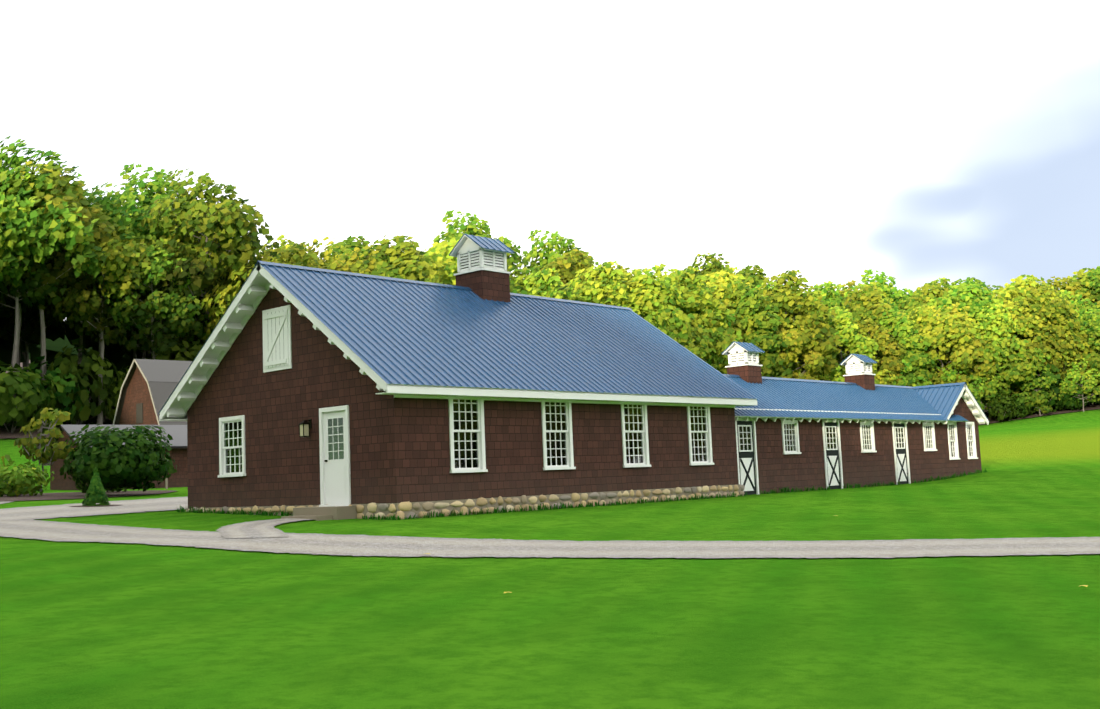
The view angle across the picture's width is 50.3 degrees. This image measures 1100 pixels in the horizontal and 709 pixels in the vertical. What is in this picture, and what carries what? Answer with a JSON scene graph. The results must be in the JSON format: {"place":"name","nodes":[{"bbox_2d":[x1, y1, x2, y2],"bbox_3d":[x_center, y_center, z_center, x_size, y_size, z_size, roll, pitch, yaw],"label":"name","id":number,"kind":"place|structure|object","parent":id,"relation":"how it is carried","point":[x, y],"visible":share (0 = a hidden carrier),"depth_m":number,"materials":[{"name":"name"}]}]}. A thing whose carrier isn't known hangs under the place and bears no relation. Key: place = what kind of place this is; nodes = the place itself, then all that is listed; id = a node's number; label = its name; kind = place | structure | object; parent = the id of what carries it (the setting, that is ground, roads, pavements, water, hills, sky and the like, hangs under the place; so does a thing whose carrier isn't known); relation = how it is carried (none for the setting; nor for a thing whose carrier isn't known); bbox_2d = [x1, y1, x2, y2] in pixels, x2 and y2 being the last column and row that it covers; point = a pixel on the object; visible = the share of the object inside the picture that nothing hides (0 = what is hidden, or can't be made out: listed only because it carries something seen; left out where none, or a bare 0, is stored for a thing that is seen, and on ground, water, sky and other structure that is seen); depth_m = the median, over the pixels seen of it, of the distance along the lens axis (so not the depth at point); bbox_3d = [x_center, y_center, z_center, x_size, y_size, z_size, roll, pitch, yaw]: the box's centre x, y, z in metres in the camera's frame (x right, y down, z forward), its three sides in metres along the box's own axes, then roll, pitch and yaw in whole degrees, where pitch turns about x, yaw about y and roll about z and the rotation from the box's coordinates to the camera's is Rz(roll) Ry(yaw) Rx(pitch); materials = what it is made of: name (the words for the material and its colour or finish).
{"place":"outdoors","nodes":[
{"label":"outdoors","id":0,"kind":"place"},
{"bbox_2d":[0,335,1099,708],"bbox_3d":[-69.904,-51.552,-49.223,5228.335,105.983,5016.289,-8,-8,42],"label":"ground","id":1,"kind":"structure","parent":0,"point":[112,625],"depth_m":10.71,"materials":[{"name":"green plant"}]},
{"bbox_2d":[0,212,30,280],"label":"forest tree","id":2,"kind":"object","parent":1,"relation":"on","point":[8,258],"visible":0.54,"depth_m":95.37,"materials":[{"name":"green plant"}]},
{"bbox_2d":[0,360,62,432],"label":"understory bush","id":3,"kind":"object","parent":1,"relation":"on","point":[17,412],"visible":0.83,"depth_m":95.61,"materials":[{"name":"green plant"}]},
{"bbox_2d":[0,292,74,371],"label":"forest tree","id":4,"kind":"object","parent":1,"relation":"on","point":[28,326],"visible":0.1,"depth_m":108.87,"materials":[{"name":"green plant"}]},
{"bbox_2d":[2,356,89,425],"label":"understory bush","id":5,"kind":"object","parent":1,"relation":"on","point":[63,398],"visible":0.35,"depth_m":100.38,"materials":[{"name":"green plant"}]},
{"bbox_2d":[0,167,106,430],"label":"forest tree","id":6,"kind":"object","parent":1,"relation":"on","point":[24,232],"visible":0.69,"depth_m":98.00,"materials":[{"name":"green plant"}]},
{"bbox_2d":[0,136,115,394],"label":"forest tree","id":7,"kind":"object","parent":1,"relation":"on","point":[14,161],"visible":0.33,"depth_m":102.42,"materials":[{"name":"green plant"}]},
{"bbox_2d":[2,161,118,425],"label":"forest tree","id":8,"kind":"object","parent":1,"relation":"on","point":[60,267],"visible":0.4,"depth_m":101.44,"materials":[{"name":"green plant"}]},
{"bbox_2d":[0,214,156,405],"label":"forest interior thicket","id":9,"kind":"object","parent":1,"relation":"on","point":[114,353],"depth_m":114.49,"materials":[{"name":"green plant"}]},
{"bbox_2d":[40,338,125,424],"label":"understory bush","id":10,"kind":"object","parent":1,"relation":"on","point":[89,365],"visible":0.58,"depth_m":102.47,"materials":[{"name":"green plant"}]},
{"bbox_2d":[0,490,175,500],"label":"mulch bed","id":11,"kind":"object","parent":1,"relation":"on","point":[62,495],"visible":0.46,"depth_m":42.88,"materials":[{"name":"brown soil"}]},
{"bbox_2d":[0,460,53,496],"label":"shrub","id":12,"kind":"object","parent":11,"relation":"on","point":[17,488],"visible":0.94,"depth_m":42.30,"materials":[{"name":"green plant"}]},
{"bbox_2d":[13,407,74,494],"bbox_3d":[-19.206,3.981,44.737,2.067,3.840,2.194,-2,-6,-1],"label":"young tree","id":13,"kind":"object","parent":11,"relation":"on","point":[49,455],"visible":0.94,"depth_m":44.44,"materials":[{"name":"green plant"}]},
{"bbox_2d":[59,424,180,492],"bbox_3d":[-15.677,3.768,42.504,3.929,2.501,4.403,3,-8,-39],"label":"bush","id":14,"kind":"object","parent":11,"relation":"on","point":[137,459],"visible":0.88,"depth_m":41.45,"materials":[{"name":"green plant"}]},
{"bbox_2d":[0,497,187,520],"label":"gravel driveway","id":15,"kind":"structure","parent":1,"relation":"on","point":[66,510],"depth_m":30.24,"materials":[{"name":"grey gravel"}]},
{"bbox_2d":[82,467,110,505],"bbox_3d":[-12.579,3.690,32.455,0.803,1.142,0.821,-8,-8,42],"label":"conical shrub","id":16,"kind":"object","parent":1,"relation":"on","point":[95,493],"visible":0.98,"depth_m":32.28,"materials":[{"name":"green plant"}]},
{"bbox_2d":[47,218,162,424],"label":"forest tree","id":17,"kind":"object","parent":1,"relation":"on","point":[92,304],"visible":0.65,"depth_m":103.38,"materials":[{"name":"green plant"}]},
{"bbox_2d":[42,425,187,489],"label":"old shed","id":18,"kind":"structure","parent":1,"relation":"on","point":[178,453],"depth_m":55.11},
{"bbox_2d":[62,182,169,421],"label":"forest tree","id":19,"kind":"object","parent":1,"relation":"on","point":[117,208],"visible":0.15,"depth_m":109.08,"materials":[{"name":"green plant"}]},
{"bbox_2d":[103,366,129,421],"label":"understory bush","id":20,"kind":"object","parent":1,"relation":"on","point":[113,411],"visible":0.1,"depth_m":104.54,"materials":[{"name":"green plant"}]},
{"bbox_2d":[100,245,204,359],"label":"forest tree","id":21,"kind":"object","parent":1,"relation":"on","point":[181,316],"visible":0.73,"depth_m":104.55,"materials":[{"name":"green plant"}]},
{"bbox_2d":[113,359,191,424],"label":"barn","id":22,"kind":"structure","parent":1,"relation":"on","point":[148,386],"depth_m":64.75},
{"bbox_2d":[90,213,215,358],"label":"forest tree","id":23,"kind":"object","parent":1,"relation":"on","point":[163,239],"visible":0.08,"depth_m":109.83,"materials":[{"name":"green plant"}]},
{"bbox_2d":[108,163,215,232],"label":"forest tree","id":24,"kind":"object","parent":1,"relation":"on","point":[156,191],"visible":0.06,"depth_m":123.50,"materials":[{"name":"green plant"}]},
{"bbox_2d":[147,336,201,360],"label":"understory bush","id":25,"kind":"object","parent":1,"relation":"on","point":[189,354],"visible":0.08,"depth_m":106.79,"materials":[{"name":"green plant"}]},
{"bbox_2d":[143,216,231,356],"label":"forest tree","id":26,"kind":"object","parent":1,"relation":"on","point":[217,274],"visible":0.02,"depth_m":111.22,"materials":[{"name":"green plant"}]},
{"bbox_2d":[141,168,279,341],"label":"forest tree","id":27,"kind":"object","parent":1,"relation":"on","point":[228,219],"visible":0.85,"depth_m":108.30,"materials":[{"name":"green plant"}]},
{"bbox_2d":[180,259,254,356],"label":"forest tree","id":28,"kind":"object","parent":1,"relation":"on","point":[203,336],"visible":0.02,"depth_m":110.80,"materials":[{"name":"green plant"}]},
{"bbox_2d":[200,254,300,345],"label":"forest tree","id":29,"kind":"object","parent":1,"relation":"on","point":[229,293],"visible":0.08,"depth_m":108.00,"materials":[{"name":"green plant"}]},
{"bbox_2d":[216,518,311,537],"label":"walkway","id":30,"kind":"structure","parent":1,"relation":"on","point":[258,529],"depth_m":19.86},
{"bbox_2d":[260,234,305,256],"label":"forest tree","id":31,"kind":"object","parent":1,"relation":"on","point":[282,243],"depth_m":137.81,"materials":[{"name":"green plant"}]},
{"bbox_2d":[264,243,327,268],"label":"forest tree","id":32,"kind":"object","parent":1,"relation":"on","point":[300,256],"visible":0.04,"depth_m":117.41,"materials":[{"name":"green plant"}]},
{"bbox_2d":[284,236,351,271],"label":"forest tree","id":33,"kind":"object","parent":1,"relation":"on","point":[326,260],"visible":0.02,"depth_m":125.52,"materials":[{"name":"green plant"}]},
{"bbox_2d":[324,236,377,267],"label":"forest tree","id":34,"kind":"object","parent":1,"relation":"on","point":[349,244],"visible":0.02,"depth_m":135.12,"materials":[{"name":"green plant"}]},
{"bbox_2d":[327,245,390,273],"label":"forest tree","id":35,"kind":"object","parent":1,"relation":"on","point":[352,265],"visible":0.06,"depth_m":117.91,"materials":[{"name":"green plant"}]},
{"bbox_2d":[357,234,442,283],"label":"forest tree","id":36,"kind":"object","parent":1,"relation":"on","point":[404,261],"visible":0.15,"depth_m":118.46,"materials":[{"name":"green plant"}]},
{"bbox_2d":[395,249,455,285],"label":"forest tree","id":37,"kind":"object","parent":1,"relation":"on","point":[432,270],"depth_m":122.00,"materials":[{"name":"green plant"}]},
{"bbox_2d":[424,236,460,285],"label":"forest tree","id":38,"kind":"object","parent":1,"relation":"on","point":[449,268],"visible":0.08,"depth_m":126.31,"materials":[{"name":"yellow plant"}]},
{"bbox_2d":[186,484,744,519],"bbox_3d":[-1.687,4.034,29.930,7.985,0.930,12.363,-8,-8,42],"label":"stone foundation","id":39,"kind":"object","parent":1,"relation":"on","point":[403,510],"visible":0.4,"depth_m":25.72,"materials":[{"name":"beige stone"}]},
{"bbox_2d":[433,209,526,281],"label":"forest tree","id":40,"kind":"object","parent":1,"relation":"on","point":[471,227],"visible":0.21,"depth_m":154.61,"materials":[{"name":"green plant"}]},
{"bbox_2d":[508,263,536,291],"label":"forest tree","id":41,"kind":"object","parent":1,"relation":"on","point":[511,278],"visible":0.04,"depth_m":135.41,"materials":[{"name":"green plant"}]},
{"bbox_2d":[511,268,576,299],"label":"forest tree","id":42,"kind":"object","parent":1,"relation":"on","point":[543,279],"visible":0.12,"depth_m":133.13,"materials":[{"name":"green plant"}]},
{"bbox_2d":[0,360,1099,437],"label":"forest floor leaf litter","id":43,"kind":"object","parent":1,"relation":"on","point":[16,433],"depth_m":113.50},
{"bbox_2d":[516,228,598,272],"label":"forest tree","id":44,"kind":"object","parent":1,"relation":"on","point":[547,254],"visible":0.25,"depth_m":165.50,"materials":[{"name":"green plant"}]},
{"bbox_2d":[544,281,581,300],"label":"forest tree","id":45,"kind":"object","parent":1,"relation":"on","point":[568,294],"depth_m":134.17,"materials":[{"name":"green plant"}]},
{"bbox_2d":[537,249,598,290],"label":"forest tree","id":46,"kind":"object","parent":1,"relation":"on","point":[568,268],"visible":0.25,"depth_m":156.18,"materials":[{"name":"green plant"}]},
{"bbox_2d":[158,233,989,520],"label":"barn","id":47,"kind":"structure","parent":1,"relation":"on","point":[338,392],"depth_m":27.22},
{"bbox_2d":[177,468,985,519],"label":"grass tufts","id":48,"kind":"object","parent":1,"relation":"on","point":[562,506],"depth_m":27.34,"materials":[{"name":"green plant"}]},
{"bbox_2d":[565,261,652,318],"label":"forest tree","id":49,"kind":"object","parent":1,"relation":"on","point":[595,290],"visible":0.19,"depth_m":138.36,"materials":[{"name":"green plant"}]},
{"bbox_2d":[605,269,685,334],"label":"forest tree","id":50,"kind":"object","parent":1,"relation":"on","point":[639,275],"visible":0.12,"depth_m":141.20,"materials":[{"name":"green plant"}]},
{"bbox_2d":[613,263,715,360],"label":"forest tree","id":51,"kind":"object","parent":1,"relation":"on","point":[666,286],"visible":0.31,"depth_m":140.51,"materials":[{"name":"green plant"}]},
{"bbox_2d":[662,267,737,373],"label":"forest tree","id":52,"kind":"object","parent":1,"relation":"on","point":[714,322],"visible":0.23,"depth_m":145.57,"materials":[{"name":"green plant"}]},
{"bbox_2d":[675,274,742,367],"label":"forest tree","id":53,"kind":"object","parent":1,"relation":"on","point":[738,333],"visible":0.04,"depth_m":149.01,"materials":[{"name":"green plant"}]},
{"bbox_2d":[687,252,735,282],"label":"forest tree","id":54,"kind":"object","parent":1,"relation":"on","point":[715,265],"visible":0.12,"depth_m":181.28,"materials":[{"name":"green plant"}]},
{"bbox_2d":[702,267,754,299],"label":"forest tree","id":55,"kind":"object","parent":1,"relation":"on","point":[730,270],"visible":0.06,"depth_m":167.54,"materials":[{"name":"yellow plant"}]},
{"bbox_2d":[699,270,765,356],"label":"forest tree","id":56,"kind":"object","parent":1,"relation":"on","point":[722,287],"visible":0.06,"depth_m":156.59,"materials":[{"name":"green plant"}]},
{"bbox_2d":[734,265,773,291],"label":"forest tree","id":57,"kind":"object","parent":1,"relation":"on","point":[752,277],"visible":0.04,"depth_m":180.15,"materials":[{"name":"green plant"}]},
{"bbox_2d":[721,280,792,377],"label":"forest tree","id":58,"kind":"object","parent":1,"relation":"on","point":[762,337],"visible":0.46,"depth_m":153.54,"materials":[{"name":"green plant"}]},
{"bbox_2d":[764,310,829,379],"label":"forest tree","id":59,"kind":"object","parent":1,"relation":"on","point":[813,361],"visible":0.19,"depth_m":155.54,"materials":[{"name":"green plant"}]},
{"bbox_2d":[755,270,840,380],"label":"forest tree","id":60,"kind":"object","parent":1,"relation":"on","point":[789,297],"visible":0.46,"depth_m":158.41,"materials":[{"name":"green plant"}]},
{"bbox_2d":[789,357,828,379],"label":"forest tree","id":61,"kind":"object","parent":1,"relation":"on","point":[794,366],"depth_m":158.78,"materials":[{"name":"green plant"}]},
{"bbox_2d":[804,282,851,313],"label":"forest tree","id":62,"kind":"object","parent":1,"relation":"on","point":[833,299],"visible":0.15,"depth_m":186.09,"materials":[{"name":"green plant"}]},
{"bbox_2d":[818,363,844,381],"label":"forest tree","id":63,"kind":"object","parent":1,"relation":"on","point":[837,374],"visible":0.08,"depth_m":159.78,"materials":[{"name":"green plant"}]},
{"bbox_2d":[824,309,878,381],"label":"forest tree","id":64,"kind":"object","parent":1,"relation":"on","point":[844,326],"visible":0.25,"depth_m":164.54,"materials":[{"name":"green plant"}]},
{"bbox_2d":[838,345,879,383],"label":"forest tree","id":65,"kind":"object","parent":1,"relation":"on","point":[843,368],"visible":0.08,"depth_m":163.21,"materials":[{"name":"green plant"}]},
{"bbox_2d":[843,285,895,366],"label":"forest tree","id":66,"kind":"object","parent":1,"relation":"on","point":[868,304],"visible":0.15,"depth_m":174.09,"materials":[{"name":"green plant"}]},
{"bbox_2d":[857,318,909,385],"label":"forest tree","id":67,"kind":"object","parent":1,"relation":"on","point":[890,354],"visible":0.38,"depth_m":166.58,"materials":[{"name":"green plant"}]},
{"bbox_2d":[872,356,896,384],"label":"forest tree","id":68,"kind":"object","parent":1,"relation":"on","point":[888,378],"visible":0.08,"depth_m":164.53,"materials":[{"name":"green plant"}]},
{"bbox_2d":[858,268,913,306],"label":"forest tree","id":69,"kind":"object","parent":1,"relation":"on","point":[896,295],"visible":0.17,"depth_m":194.31,"materials":[{"name":"green plant"}]},
{"bbox_2d":[875,308,938,386],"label":"forest tree","id":70,"kind":"object","parent":1,"relation":"on","point":[902,330],"visible":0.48,"depth_m":168.35,"materials":[{"name":"green plant"}]},
{"bbox_2d":[893,296,922,312],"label":"forest tree","id":71,"kind":"object","parent":1,"relation":"on","point":[910,305],"visible":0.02,"depth_m":189.79,"materials":[{"name":"green plant"}]},
{"bbox_2d":[892,352,931,386],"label":"forest tree","id":72,"kind":"object","parent":1,"relation":"on","point":[904,381],"visible":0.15,"depth_m":165.87,"materials":[{"name":"green plant"}]},
{"bbox_2d":[895,283,949,310],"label":"forest tree","id":73,"kind":"object","parent":1,"relation":"on","point":[927,290],"visible":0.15,"depth_m":190.87,"materials":[{"name":"green plant"}]},
{"bbox_2d":[912,277,954,300],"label":"forest tree","id":74,"kind":"object","parent":1,"relation":"on","point":[943,281],"depth_m":196.55,"materials":[{"name":"green plant"}]},
{"bbox_2d":[911,305,990,384],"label":"forest tree","id":75,"kind":"object","parent":1,"relation":"on","point":[936,329],"visible":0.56,"depth_m":169.85,"materials":[{"name":"green plant"}]},
{"bbox_2d":[927,302,997,382],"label":"forest tree","id":76,"kind":"object","parent":1,"relation":"on","point":[954,307],"visible":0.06,"depth_m":173.47,"materials":[{"name":"green plant"}]},
{"bbox_2d":[941,364,984,409],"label":"forest tree","id":77,"kind":"object","parent":1,"relation":"on","point":[951,374],"visible":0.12,"depth_m":168.28,"materials":[{"name":"green plant"}]},
{"bbox_2d":[926,281,1003,328],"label":"forest tree","id":78,"kind":"object","parent":1,"relation":"on","point":[971,295],"visible":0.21,"depth_m":180.68,"materials":[{"name":"green plant"}]},
{"bbox_2d":[943,277,1002,298],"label":"forest tree","id":79,"kind":"object","parent":1,"relation":"on","point":[978,281],"visible":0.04,"depth_m":197.39,"materials":[{"name":"green plant"}]},
{"bbox_2d":[946,333,1005,403],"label":"forest tree","id":80,"kind":"object","parent":1,"relation":"on","point":[987,374],"visible":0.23,"depth_m":171.51,"materials":[{"name":"green plant"}]},
{"bbox_2d":[964,358,1004,411],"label":"forest tree","id":81,"kind":"object","parent":1,"relation":"on","point":[991,389],"visible":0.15,"depth_m":170.97,"materials":[{"name":"green plant"}]},
{"bbox_2d":[987,390,1017,421],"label":"understory bush","id":82,"kind":"object","parent":1,"relation":"on","point":[1000,411],"visible":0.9,"depth_m":170.25,"materials":[{"name":"green plant"}]},
{"bbox_2d":[969,303,1042,395],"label":"forest tree","id":83,"kind":"object","parent":1,"relation":"on","point":[1017,367],"visible":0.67,"depth_m":171.79,"materials":[{"name":"green plant"}]},
{"bbox_2d":[1004,392,1030,418],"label":"understory bush","id":84,"kind":"object","parent":1,"relation":"on","point":[1024,412],"visible":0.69,"depth_m":171.73,"materials":[{"name":"green plant"}]},
{"bbox_2d":[984,301,1067,396],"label":"forest tree","id":85,"kind":"object","parent":1,"relation":"on","point":[1030,322],"visible":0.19,"depth_m":174.16,"materials":[{"name":"green plant"}]},
{"bbox_2d":[985,274,1084,346],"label":"forest tree","id":86,"kind":"object","parent":1,"relation":"on","point":[1022,285],"visible":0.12,"depth_m":180.31,"materials":[{"name":"green plant"}]},
{"bbox_2d":[1015,348,1063,415],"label":"forest tree","id":87,"kind":"object","parent":1,"relation":"on","point":[1042,400],"visible":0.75,"depth_m":172.02,"materials":[{"name":"green plant"}]},
{"bbox_2d":[1021,363,1070,412],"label":"tree","id":88,"kind":"object","parent":1,"relation":"on","point":[1051,402],"visible":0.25,"depth_m":172.81,"materials":[{"name":"green plant"}]},
{"bbox_2d":[1003,284,1091,392],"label":"forest tree","id":89,"kind":"object","parent":1,"relation":"on","point":[1051,308],"visible":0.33,"depth_m":175.29,"materials":[{"name":"green plant"}]},
{"bbox_2d":[1037,314,1098,408],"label":"forest tree","id":90,"kind":"object","parent":1,"relation":"on","point":[1069,358],"visible":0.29,"depth_m":174.19,"materials":[{"name":"green plant"}]},
{"bbox_2d":[1049,392,1086,411],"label":"understory bush","id":91,"kind":"object","parent":1,"relation":"on","point":[1076,402],"visible":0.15,"depth_m":173.33,"materials":[{"name":"green plant"}]},
{"bbox_2d":[1047,276,1093,310],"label":"forest tree","id":92,"kind":"object","parent":1,"relation":"on","point":[1057,282],"visible":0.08,"depth_m":195.30,"materials":[{"name":"green plant"}]},
{"bbox_2d":[1054,386,1090,409],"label":"understory bush","id":93,"kind":"object","parent":1,"relation":"on","point":[1072,406],"visible":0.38,"depth_m":172.79,"materials":[{"name":"green plant"}]},
{"bbox_2d":[1059,358,1099,411],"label":"forest tree","id":94,"kind":"object","parent":1,"relation":"on","point":[1087,381],"visible":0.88,"depth_m":172.04,"materials":[{"name":"green plant"}]},
{"bbox_2d":[1060,268,1099,302],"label":"forest tree","id":95,"kind":"object","parent":1,"relation":"on","point":[1079,276],"visible":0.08,"depth_m":196.26,"materials":[{"name":"green plant"}]},
{"bbox_2d":[1072,298,1099,323],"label":"forest tree","id":96,"kind":"object","parent":1,"relation":"on","point":[1089,304],"visible":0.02,"depth_m":186.31,"materials":[{"name":"green plant"}]},
{"bbox_2d":[1078,308,1099,385],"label":"forest tree","id":97,"kind":"object","parent":1,"relation":"on","point":[1089,331],"visible":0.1,"depth_m":179.97,"materials":[{"name":"green plant"}]},
{"bbox_2d":[1082,266,1099,292],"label":"forest tree","id":98,"kind":"object","parent":1,"relation":"on","point":[1095,284],"visible":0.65,"depth_m":194.44,"materials":[{"name":"green plant"}]},
{"bbox_2d":[1083,311,1099,385],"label":"forest tree","id":99,"kind":"object","parent":1,"relation":"on","point":[1093,359],"visible":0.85,"depth_m":173.14,"materials":[{"name":"green plant"}]},
{"bbox_2d":[0,501,1099,558],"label":"driveway gravel","id":100,"kind":"structure","parent":0,"point":[352,545],"depth_m":16.84,"materials":[{"name":"grey gravel"}]},
{"bbox_2d":[0,0,1099,295],"label":"sky","id":101,"kind":"structure","parent":0,"point":[916,143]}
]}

